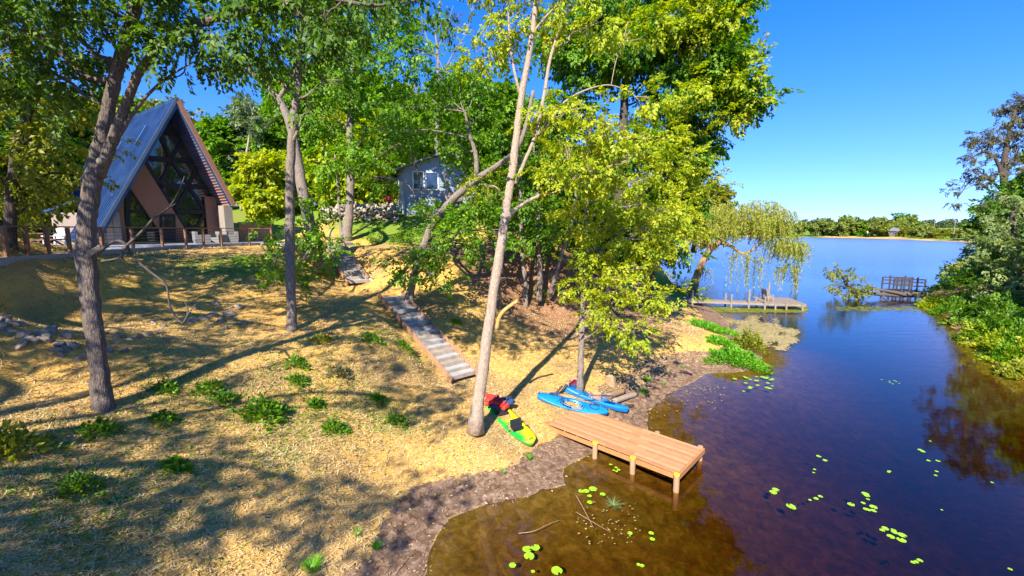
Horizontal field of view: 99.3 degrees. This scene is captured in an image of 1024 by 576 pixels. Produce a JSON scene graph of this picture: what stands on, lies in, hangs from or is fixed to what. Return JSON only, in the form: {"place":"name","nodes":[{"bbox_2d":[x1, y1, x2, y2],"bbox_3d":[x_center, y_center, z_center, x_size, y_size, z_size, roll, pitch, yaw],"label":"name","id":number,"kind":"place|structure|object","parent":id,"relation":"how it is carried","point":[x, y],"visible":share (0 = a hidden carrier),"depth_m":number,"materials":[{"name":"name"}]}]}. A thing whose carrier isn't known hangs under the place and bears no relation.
{"place":"outdoors","nodes":[
{"label":"outdoors","id":0,"kind":"place"},
{"bbox_2d":[0,205,1023,575],"bbox_3d":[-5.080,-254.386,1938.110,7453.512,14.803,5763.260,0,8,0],"label":"ground","id":1,"kind":"structure","parent":0,"point":[560,455],"depth_m":14.58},
{"bbox_2d":[0,80,41,220],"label":"forest tree","id":2,"kind":"object","parent":1,"relation":"on","point":[2,146],"visible":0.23,"depth_m":27.83,"materials":[{"name":"green plant"}]},
{"bbox_2d":[0,118,70,242],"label":"forest tree","id":3,"kind":"object","parent":1,"relation":"on","point":[24,193],"visible":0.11,"depth_m":29.58,"materials":[{"name":"green plant"}]},
{"bbox_2d":[0,419,73,462],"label":"shrub","id":4,"kind":"object","parent":1,"relation":"on","point":[19,435],"visible":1,"depth_m":8.69,"materials":[{"name":"green plant"}]},
{"bbox_2d":[0,115,79,231],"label":"forest tree","id":5,"kind":"object","parent":1,"relation":"on","point":[58,165],"visible":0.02,"depth_m":33.89,"materials":[{"name":"green plant"}]},
{"bbox_2d":[0,0,90,125],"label":"oak tree","id":6,"kind":"object","parent":1,"relation":"on","point":[28,35],"visible":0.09,"depth_m":17.06,"materials":[{"name":"green plant"}]},
{"bbox_2d":[14,111,88,197],"bbox_3d":[-40.205,-9.706,37.208,7.502,11.473,7.974,-2,8,-14],"label":"forest tree","id":7,"kind":"object","parent":1,"relation":"on","point":[73,153],"visible":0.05,"depth_m":37.51,"materials":[{"name":"green plant"}]},
{"bbox_2d":[0,0,142,251],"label":"slender tree","id":8,"kind":"object","parent":1,"relation":"on","point":[14,206],"visible":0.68,"depth_m":15.58,"materials":[{"name":"green plant"}]},
{"bbox_2d":[49,79,93,149],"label":"forest tree","id":9,"kind":"object","parent":1,"relation":"on","point":[75,134],"visible":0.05,"depth_m":53.65,"materials":[{"name":"green plant"}]},
{"bbox_2d":[55,469,107,500],"bbox_3d":[-8.312,3.749,8.364,0.842,0.556,0.735,7,10,43],"label":"shrub","id":10,"kind":"object","parent":1,"relation":"on","point":[76,483],"visible":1,"depth_m":8.29,"materials":[{"name":"green plant"}]},
{"bbox_2d":[75,415,127,442],"bbox_3d":[-9.381,3.161,9.903,0.880,0.522,0.874,6,10,40],"label":"shrub","id":11,"kind":"object","parent":1,"relation":"on","point":[99,422],"visible":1,"depth_m":9.83,"materials":[{"name":"green plant"}]},
{"bbox_2d":[146,377,179,395],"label":"shrub","id":12,"kind":"object","parent":1,"relation":"on","point":[171,385],"visible":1,"depth_m":12.13,"materials":[{"name":"green plant"}]},
{"bbox_2d":[146,408,181,427],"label":"shrub","id":13,"kind":"object","parent":1,"relation":"on","point":[159,416],"visible":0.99,"depth_m":10.96,"materials":[{"name":"green plant"}]},
{"bbox_2d":[0,241,352,266],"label":"terrace","id":14,"kind":"structure","parent":1,"relation":"on","point":[7,261],"depth_m":23.63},
{"bbox_2d":[42,199,79,243],"bbox_3d":[-31.164,-4.731,30.872,2.308,3.268,3.400,-5,9,-32],"label":"annex","id":15,"kind":"object","parent":14,"relation":"on","point":[71,221],"visible":0.14,"depth_m":29.62,"materials":[{"name":"paint"}]},
{"bbox_2d":[0,225,272,256],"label":"terrace railing","id":16,"kind":"object","parent":14,"relation":"on","point":[25,237],"visible":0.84,"depth_m":17.55,"materials":[{"name":"brown wood"}]},
{"bbox_2d":[49,97,235,244],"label":"frame house","id":17,"kind":"structure","parent":14,"relation":"on","point":[171,152],"depth_m":30.28,"materials":[{"name":"blue metal"}]},
{"bbox_2d":[159,214,175,241],"bbox_3d":[-24.198,-4.216,30.556,0.090,1.949,1.060,5,9,34],"label":"door","id":18,"kind":"structure","parent":17,"relation":"in","point":[168,221],"depth_m":30.57,"materials":[{"name":"black glass"}]},
{"bbox_2d":[125,121,217,239],"bbox_3d":[-23.987,-7.641,30.670,0.120,8.687,5.806,5,9,34],"label":"window frame","id":19,"kind":"structure","parent":17,"relation":"in","point":[171,160],"depth_m":30.60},
{"bbox_2d":[156,454,196,475],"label":"shrub","id":20,"kind":"object","parent":1,"relation":"on","point":[174,462],"visible":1,"depth_m":9.63,"materials":[{"name":"green plant"}]},
{"bbox_2d":[187,375,229,398],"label":"shrub","id":21,"kind":"object","parent":1,"relation":"on","point":[216,384],"visible":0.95,"depth_m":12.63,"materials":[{"name":"green plant"}]},
{"bbox_2d":[194,112,250,205],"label":"forest tree","id":22,"kind":"object","parent":1,"relation":"on","point":[213,131],"visible":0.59,"depth_m":57.81,"materials":[{"name":"green plant"}]},
{"bbox_2d":[206,389,241,408],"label":"shrub","id":23,"kind":"object","parent":1,"relation":"on","point":[230,396],"visible":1,"depth_m":12.54,"materials":[{"name":"green plant"}]},
{"bbox_2d":[0,0,472,411],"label":"oak tree","id":24,"kind":"object","parent":1,"relation":"on","point":[110,126],"visible":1,"depth_m":10.23,"materials":[{"name":"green plant"}]},
{"bbox_2d":[218,96,262,185],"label":"forest tree","id":25,"kind":"object","parent":1,"relation":"on","point":[240,131],"visible":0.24,"depth_m":58.95,"materials":[{"name":"green plant"}]},
{"bbox_2d":[0,235,501,575],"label":"ground cover","id":26,"kind":"object","parent":1,"relation":"on","point":[55,486],"visible":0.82,"depth_m":11.44,"materials":[{"name":"beige plant"}]},
{"bbox_2d":[226,87,279,210],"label":"lone tree","id":27,"kind":"object","parent":1,"relation":"on","point":[250,116],"visible":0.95,"depth_m":49.47,"materials":[{"name":"green plant"}]},
{"bbox_2d":[238,222,272,240],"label":"timber wall","id":28,"kind":"structure","parent":1,"relation":"on","point":[262,234],"depth_m":36.71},
{"bbox_2d":[226,147,286,221],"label":"forest tree","id":29,"kind":"object","parent":1,"relation":"on","point":[262,196],"visible":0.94,"depth_m":44.01,"materials":[{"name":"green plant"}]},
{"bbox_2d":[228,391,292,433],"bbox_3d":[-7.186,3.474,12.499,1.616,0.899,1.485,0,8,0],"label":"shrub","id":30,"kind":"object","parent":1,"relation":"on","point":[274,405],"visible":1,"depth_m":12.40,"materials":[{"name":"green plant"}]},
{"bbox_2d":[235,107,286,187],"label":"forest tree","id":31,"kind":"object","parent":1,"relation":"on","point":[275,129],"visible":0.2,"depth_m":54.47,"materials":[{"name":"green plant"}]},
{"bbox_2d":[281,353,310,370],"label":"shrub","id":32,"kind":"object","parent":1,"relation":"on","point":[295,359],"visible":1,"depth_m":15.09,"materials":[{"name":"green plant"}]},
{"bbox_2d":[277,149,315,212],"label":"forest tree","id":33,"kind":"object","parent":1,"relation":"on","point":[297,207],"visible":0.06,"depth_m":48.67,"materials":[{"name":"green plant"}]},
{"bbox_2d":[257,66,337,195],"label":"forest tree","id":34,"kind":"object","parent":1,"relation":"on","point":[282,137],"visible":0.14,"depth_m":53.49,"materials":[{"name":"green plant"}]},
{"bbox_2d":[284,372,310,390],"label":"shrub","id":35,"kind":"object","parent":1,"relation":"on","point":[297,378],"visible":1,"depth_m":14.35,"materials":[{"name":"green plant"}]},
{"bbox_2d":[203,1,400,300],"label":"leaning tree","id":36,"kind":"object","parent":1,"relation":"on","point":[318,259],"visible":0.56,"depth_m":24.88,"materials":[{"name":"green plant"}]},
{"bbox_2d":[295,552,323,573],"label":"grass tuft","id":37,"kind":"object","parent":1,"relation":"on","point":[316,560],"visible":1,"depth_m":9.18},
{"bbox_2d":[200,0,430,331],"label":"slim tree","id":38,"kind":"object","parent":1,"relation":"on","point":[295,91],"visible":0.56,"depth_m":18.05,"materials":[{"name":"green plant"}]},
{"bbox_2d":[319,416,352,436],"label":"shrub","id":39,"kind":"object","parent":1,"relation":"on","point":[332,424],"visible":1,"depth_m":12.90,"materials":[{"name":"green plant"}]},
{"bbox_2d":[326,363,353,385],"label":"shrub","id":40,"kind":"object","parent":1,"relation":"on","point":[339,368],"visible":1,"depth_m":15.36,"materials":[{"name":"green plant"}]},
{"bbox_2d":[326,243,370,284],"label":"garden stairs","id":41,"kind":"structure","parent":1,"relation":"on","point":[352,270],"depth_m":27.76,"materials":[{"name":"grey wood"}]},
{"bbox_2d":[301,109,397,209],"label":"forest tree","id":42,"kind":"object","parent":1,"relation":"on","point":[361,197],"visible":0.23,"depth_m":45.67,"materials":[{"name":"green plant"}]},
{"bbox_2d":[0,236,703,575],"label":"straw","id":43,"kind":"object","parent":1,"relation":"on","point":[5,565],"visible":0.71,"depth_m":11.43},
{"bbox_2d":[0,242,718,575],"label":"fallen leaves","id":44,"kind":"object","parent":1,"relation":"on","point":[86,528],"visible":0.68,"depth_m":11.05,"materials":[{"name":"brown plant"}]},
{"bbox_2d":[320,201,399,221],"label":"rubble","id":45,"kind":"object","parent":1,"relation":"on","point":[390,211],"visible":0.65,"depth_m":41.81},
{"bbox_2d":[275,0,446,241],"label":"tall tree","id":46,"kind":"object","parent":1,"relation":"on","point":[360,153],"visible":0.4,"depth_m":35.71,"materials":[{"name":"green plant"}]},
{"bbox_2d":[337,57,395,132],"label":"forest tree","id":47,"kind":"object","parent":1,"relation":"on","point":[362,84],"visible":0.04,"depth_m":57.31,"materials":[{"name":"green plant"}]},
{"bbox_2d":[344,108,419,206],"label":"forest tree","id":48,"kind":"object","parent":1,"relation":"on","point":[396,196],"visible":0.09,"depth_m":46.81,"materials":[{"name":"green plant"}]},
{"bbox_2d":[380,412,407,429],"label":"shrub","id":49,"kind":"object","parent":1,"relation":"on","point":[394,417],"visible":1,"depth_m":14.29,"materials":[{"name":"green plant"}]},
{"bbox_2d":[358,82,431,160],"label":"forest tree","id":50,"kind":"object","parent":1,"relation":"on","point":[407,91],"visible":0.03,"depth_m":55.93,"materials":[{"name":"green plant"}]},
{"bbox_2d":[378,291,476,382],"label":"garden stairs","id":51,"kind":"structure","parent":1,"relation":"on","point":[447,357],"depth_m":20.80,"materials":[{"name":"grey wood"}]},
{"bbox_2d":[328,18,539,303],"bbox_3d":[-5.259,-7.413,25.919,11.558,16.163,14.252,-2,8,-16],"label":"stooping tree","id":52,"kind":"object","parent":1,"relation":"on","point":[447,222],"visible":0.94,"depth_m":23.72,"materials":[{"name":"green plant"}]},
{"bbox_2d":[390,152,482,214],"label":"grey house","id":53,"kind":"structure","parent":1,"relation":"on","point":[432,176],"depth_m":44.33,"materials":[{"name":"white paint"}]},
{"bbox_2d":[425,171,438,189],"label":"window","id":54,"kind":"structure","parent":53,"relation":"in","point":[431,178],"depth_m":44.39,"materials":[{"name":"white paint"}]},
{"bbox_2d":[366,216,516,247],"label":"undergrowth","id":55,"kind":"object","parent":1,"relation":"on","point":[402,235],"visible":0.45,"depth_m":35.57,"materials":[{"name":"green plant"}]},
{"bbox_2d":[421,7,475,153],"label":"bare tree","id":56,"kind":"object","parent":1,"relation":"on","point":[438,66],"visible":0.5,"depth_m":51.94,"materials":[{"name":"grey plant"}]},
{"bbox_2d":[419,63,491,154],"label":"forest tree","id":57,"kind":"object","parent":1,"relation":"on","point":[447,114],"visible":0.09,"depth_m":57.01,"materials":[{"name":"green plant"}]},
{"bbox_2d":[429,70,523,194],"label":"forest tree","id":58,"kind":"object","parent":1,"relation":"on","point":[505,124],"visible":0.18,"depth_m":53.07,"materials":[{"name":"green plant"}]},
{"bbox_2d":[475,145,524,230],"bbox_3d":[-1.228,-8.777,39.466,4.866,7.637,4.306,-7,10,-44],"label":"forest tree","id":59,"kind":"object","parent":1,"relation":"on","point":[492,179],"visible":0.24,"depth_m":38.74,"materials":[{"name":"green plant"}]},
{"bbox_2d":[485,402,535,445],"bbox_3d":[-0.098,4.732,15.774,0.921,0.886,2.998,-4,9,-30],"label":"kayak","id":60,"kind":"object","parent":1,"relation":"on","point":[525,435],"visible":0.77,"depth_m":15.31,"materials":[{"name":"green plastic"}]},
{"bbox_2d":[485,64,543,193],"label":"forest tree","id":61,"kind":"object","parent":1,"relation":"on","point":[511,108],"visible":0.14,"depth_m":55.29,"materials":[{"name":"green plant"}]},
{"bbox_2d":[485,122,558,307],"bbox_3d":[0.503,-4.569,28.251,4.765,11.766,5.031,0,8,0],"label":"thin tree","id":62,"kind":"object","parent":1,"relation":"on","point":[532,204],"visible":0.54,"depth_m":27.89,"materials":[{"name":"green plant"}]},
{"bbox_2d":[508,137,568,300],"bbox_3d":[2.260,-4.361,28.221,4.782,10.607,4.304,7,10,42],"label":"thin tree","id":63,"kind":"object","parent":1,"relation":"on","point":[537,251],"visible":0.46,"depth_m":28.04,"materials":[{"name":"green plant"}]},
{"bbox_2d":[367,363,743,575],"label":"leaf litter","id":64,"kind":"object","parent":1,"relation":"on","point":[504,487],"visible":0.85,"depth_m":12.42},
{"bbox_2d":[519,123,595,295],"bbox_3d":[3.066,-4.978,28.129,5.399,11.229,4.858,4,8,25],"label":"thin tree","id":65,"kind":"object","parent":1,"relation":"on","point":[558,264],"visible":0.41,"depth_m":27.80,"materials":[{"name":"green plant"}]},
{"bbox_2d":[437,0,698,435],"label":"maple tree","id":66,"kind":"object","parent":1,"relation":"on","point":[598,144],"visible":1,"depth_m":14.53,"materials":[{"name":"green plant"}]},
{"bbox_2d":[537,392,608,415],"bbox_3d":[2.377,4.559,17.133,2.809,0.826,0.654,1,8,9],"label":"kayak","id":67,"kind":"object","parent":1,"relation":"on","point":[557,400],"visible":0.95,"depth_m":17.07,"materials":[{"name":"blue plastic"}]},
{"bbox_2d":[563,384,628,411],"bbox_3d":[3.417,4.498,17.815,2.690,1.005,0.675,2,8,12],"label":"kayak","id":68,"kind":"object","parent":1,"relation":"on","point":[612,405],"visible":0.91,"depth_m":17.59,"materials":[{"name":"blue plastic"}]},
{"bbox_2d":[535,115,710,391],"bbox_3d":[4.271,-1.319,17.726,6.600,11.886,5.510,0,8,0],"label":"lime tree","id":69,"kind":"object","parent":1,"relation":"on","point":[583,238],"visible":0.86,"depth_m":17.36,"materials":[{"name":"green plant"}]},
{"bbox_2d":[544,411,704,492],"bbox_3d":[3.705,5.885,15.150,5.172,1.752,2.433,7,10,43],"label":"dock","id":70,"kind":"object","parent":1,"relation":"on","point":[677,458],"visible":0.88,"depth_m":14.41,"materials":[{"name":"brown wood"}]},
{"bbox_2d":[510,0,805,304],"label":"shade tree","id":71,"kind":"object","parent":1,"relation":"on","point":[571,63],"visible":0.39,"depth_m":28.52,"materials":[{"name":"green plant"}]},
{"bbox_2d":[617,0,778,303],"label":"yellowing tree","id":72,"kind":"object","parent":1,"relation":"on","point":[708,12],"visible":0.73,"depth_m":26.30,"materials":[{"name":"green plant"}]},
{"bbox_2d":[661,167,738,252],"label":"round tree","id":73,"kind":"object","parent":1,"relation":"on","point":[725,195],"visible":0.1,"depth_m":78.05,"materials":[{"name":"green plant"}]},
{"bbox_2d":[683,317,740,336],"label":"marsh plant","id":74,"kind":"object","parent":1,"relation":"on","point":[714,327],"visible":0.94,"depth_m":31.94,"materials":[{"name":"green plant"}]},
{"bbox_2d":[705,333,743,352],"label":"marsh plant","id":75,"kind":"object","parent":1,"relation":"on","point":[717,339],"visible":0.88,"depth_m":26.63,"materials":[{"name":"green plant"}]},
{"bbox_2d":[701,345,779,373],"bbox_3d":[12.655,3.813,24.530,3.821,1.181,3.076,3,8,18],"label":"marsh bush","id":76,"kind":"object","parent":1,"relation":"on","point":[747,358],"visible":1,"depth_m":24.07,"materials":[{"name":"green plant"}]},
{"bbox_2d":[679,282,805,310],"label":"pier","id":77,"kind":"structure","parent":1,"relation":"on","point":[778,301],"depth_m":42.26,"materials":[{"name":"brown wood"}]},
{"bbox_2d":[679,199,813,293],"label":"willow tree","id":78,"kind":"object","parent":1,"relation":"on","point":[729,222],"visible":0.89,"depth_m":52.81,"materials":[{"name":"green plant"}]},
{"bbox_2d":[729,325,769,357],"bbox_3d":[14.833,3.107,27.327,2.558,1.652,2.788,5,9,31],"label":"marsh bush","id":79,"kind":"object","parent":1,"relation":"on","point":[747,340],"visible":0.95,"depth_m":27.00,"materials":[{"name":"green plant"}]},
{"bbox_2d":[809,217,833,235],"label":"shore tree","id":80,"kind":"object","parent":1,"relation":"on","point":[818,227],"visible":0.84,"depth_m":485.13,"materials":[{"name":"green plant"}]},
{"bbox_2d":[833,215,862,235],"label":"shore tree","id":81,"kind":"object","parent":1,"relation":"on","point":[850,223],"visible":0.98,"depth_m":449.44,"materials":[{"name":"green plant"}]},
{"bbox_2d":[866,216,888,236],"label":"shore tree","id":82,"kind":"object","parent":1,"relation":"on","point":[876,223],"visible":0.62,"depth_m":420.42,"materials":[{"name":"green plant"}]},
{"bbox_2d":[823,261,945,300],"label":"fallen tree","id":83,"kind":"object","parent":1,"relation":"on","point":[863,291],"visible":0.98,"depth_m":47.85,"materials":[{"name":"green plant"}]},
{"bbox_2d":[895,214,924,235],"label":"shore tree","id":84,"kind":"object","parent":1,"relation":"on","point":[911,221],"visible":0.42,"depth_m":406.44,"materials":[{"name":"green plant"}]},
{"bbox_2d":[914,295,947,307],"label":"bank plant","id":85,"kind":"object","parent":1,"relation":"on","point":[930,302],"visible":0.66,"depth_m":42.76,"materials":[{"name":"green plant"}]},
{"bbox_2d":[927,295,973,314],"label":"bank plant","id":86,"kind":"object","parent":1,"relation":"on","point":[941,308],"visible":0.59,"depth_m":39.09,"materials":[{"name":"green plant"}]},
{"bbox_2d":[914,285,1009,308],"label":"bush","id":87,"kind":"object","parent":1,"relation":"on","point":[953,292],"visible":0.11,"depth_m":43.43,"materials":[{"name":"green plant"}]},
{"bbox_2d":[938,301,991,324],"bbox_3d":[36.546,1.989,34.656,3.354,2.045,3.537,-6,9,-37],"label":"bank plant","id":88,"kind":"object","parent":1,"relation":"on","point":[957,315],"visible":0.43,"depth_m":34.67,"materials":[{"name":"green plant"}]},
{"bbox_2d":[912,240,1022,292],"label":"bush","id":89,"kind":"object","parent":1,"relation":"on","point":[953,281],"visible":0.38,"depth_m":48.16,"materials":[{"name":"green plant"}]},
{"bbox_2d":[952,319,1007,364],"bbox_3d":[30.394,4.021,27.283,4.272,3.372,11.680,4,9,30],"label":"bush","id":90,"kind":"object","parent":1,"relation":"on","point":[991,344],"visible":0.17,"depth_m":26.78,"materials":[{"name":"green plant"}]},
{"bbox_2d":[939,90,1023,221],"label":"dark tree","id":91,"kind":"object","parent":1,"relation":"on","point":[1013,136],"visible":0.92,"depth_m":45.79,"materials":[{"name":"green plant"}]},
{"bbox_2d":[947,276,1023,308],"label":"bush","id":92,"kind":"object","parent":1,"relation":"on","point":[1020,302],"visible":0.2,"depth_m":38.02,"materials":[{"name":"green plant"}]},
{"bbox_2d":[949,291,1023,329],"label":"bush","id":93,"kind":"object","parent":1,"relation":"on","point":[983,305],"visible":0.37,"depth_m":33.32,"materials":[{"name":"green plant"}]},
{"bbox_2d":[961,181,1011,256],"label":"forest tree","id":94,"kind":"object","parent":1,"relation":"on","point":[971,222],"visible":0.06,"depth_m":60.21,"materials":[{"name":"green plant"}]},
{"bbox_2d":[949,306,1023,340],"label":"bank plant","id":95,"kind":"object","parent":1,"relation":"on","point":[1010,313],"visible":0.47,"depth_m":29.03,"materials":[{"name":"green plant"}]},
{"bbox_2d":[964,326,1016,346],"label":"bank plant","id":96,"kind":"object","parent":1,"relation":"on","point":[973,344],"visible":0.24,"depth_m":27.60,"materials":[{"name":"green plant"}]},
{"bbox_2d":[963,192,1023,303],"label":"silver tree","id":97,"kind":"object","parent":1,"relation":"on","point":[1008,242],"visible":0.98,"depth_m":37.15,"materials":[{"name":"green plant"}]},
{"bbox_2d":[966,172,1023,279],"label":"ivy tree","id":98,"kind":"object","parent":1,"relation":"on","point":[1016,187],"visible":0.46,"depth_m":43.48,"materials":[{"name":"green plant"}]},
{"bbox_2d":[972,300,1023,346],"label":"bush","id":99,"kind":"object","parent":1,"relation":"on","point":[1008,305],"visible":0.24,"depth_m":29.39,"materials":[{"name":"green plant"}]},
{"bbox_2d":[974,319,1023,353],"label":"bank plant","id":100,"kind":"object","parent":1,"relation":"on","point":[1012,334],"visible":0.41,"depth_m":26.30,"materials":[{"name":"green plant"}]},
{"bbox_2d":[992,356,1023,379],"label":"bank plant","id":101,"kind":"object","parent":1,"relation":"on","point":[1012,368],"visible":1,"depth_m":22.59,"materials":[{"name":"green plant"}]},
{"bbox_2d":[0,0,1023,222],"label":"sky","id":102,"kind":"structure","parent":0,"point":[893,88],"materials":[{"name":"blue"}]},
{"bbox_2d":[425,236,1023,575],"bbox_3d":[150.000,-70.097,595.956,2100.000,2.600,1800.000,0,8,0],"label":"water","id":103,"kind":"structure","parent":0,"point":[845,411],"depth_m":13.87,"materials":[{"name":"liquid"}]},
{"bbox_2d":[711,306,808,312],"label":"lily mat","id":104,"kind":"object","parent":103,"relation":"on","point":[739,309],"visible":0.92,"depth_m":41.47,"materials":[{"name":"green plant"}]},
{"bbox_2d":[725,315,800,350],"bbox_3d":[19.020,3.162,33.119,5.131,0.010,12.412,4,8,26],"label":"pond scum","id":105,"kind":"object","parent":103,"relation":"on","point":[770,336],"visible":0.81,"depth_m":32.77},
{"bbox_2d":[881,275,926,291],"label":"sunken platform","id":106,"kind":"structure","parent":103,"relation":"in","point":[901,280],"depth_m":52.12,"materials":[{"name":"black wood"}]},
{"bbox_2d":[953,316,1010,337],"bbox_3d":[32.321,2.750,29.796,2.848,1.804,2.785,-5,9,-32],"label":"bank plant","id":107,"kind":"object","parent":103,"relation":"on","point":[980,330],"visible":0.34,"depth_m":29.65,"materials":[{"name":"green plant"}]},
{"bbox_2d":[971,338,1023,364],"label":"bank plant","id":108,"kind":"object","parent":103,"relation":"on","point":[1000,349],"visible":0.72,"depth_m":24.86,"materials":[{"name":"green plant"}]},
{"bbox_2d":[978,336,1023,360],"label":"bank plant","id":109,"kind":"object","parent":103,"relation":"on","point":[1021,344],"visible":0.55,"depth_m":24.58,"materials":[{"name":"green plant"}]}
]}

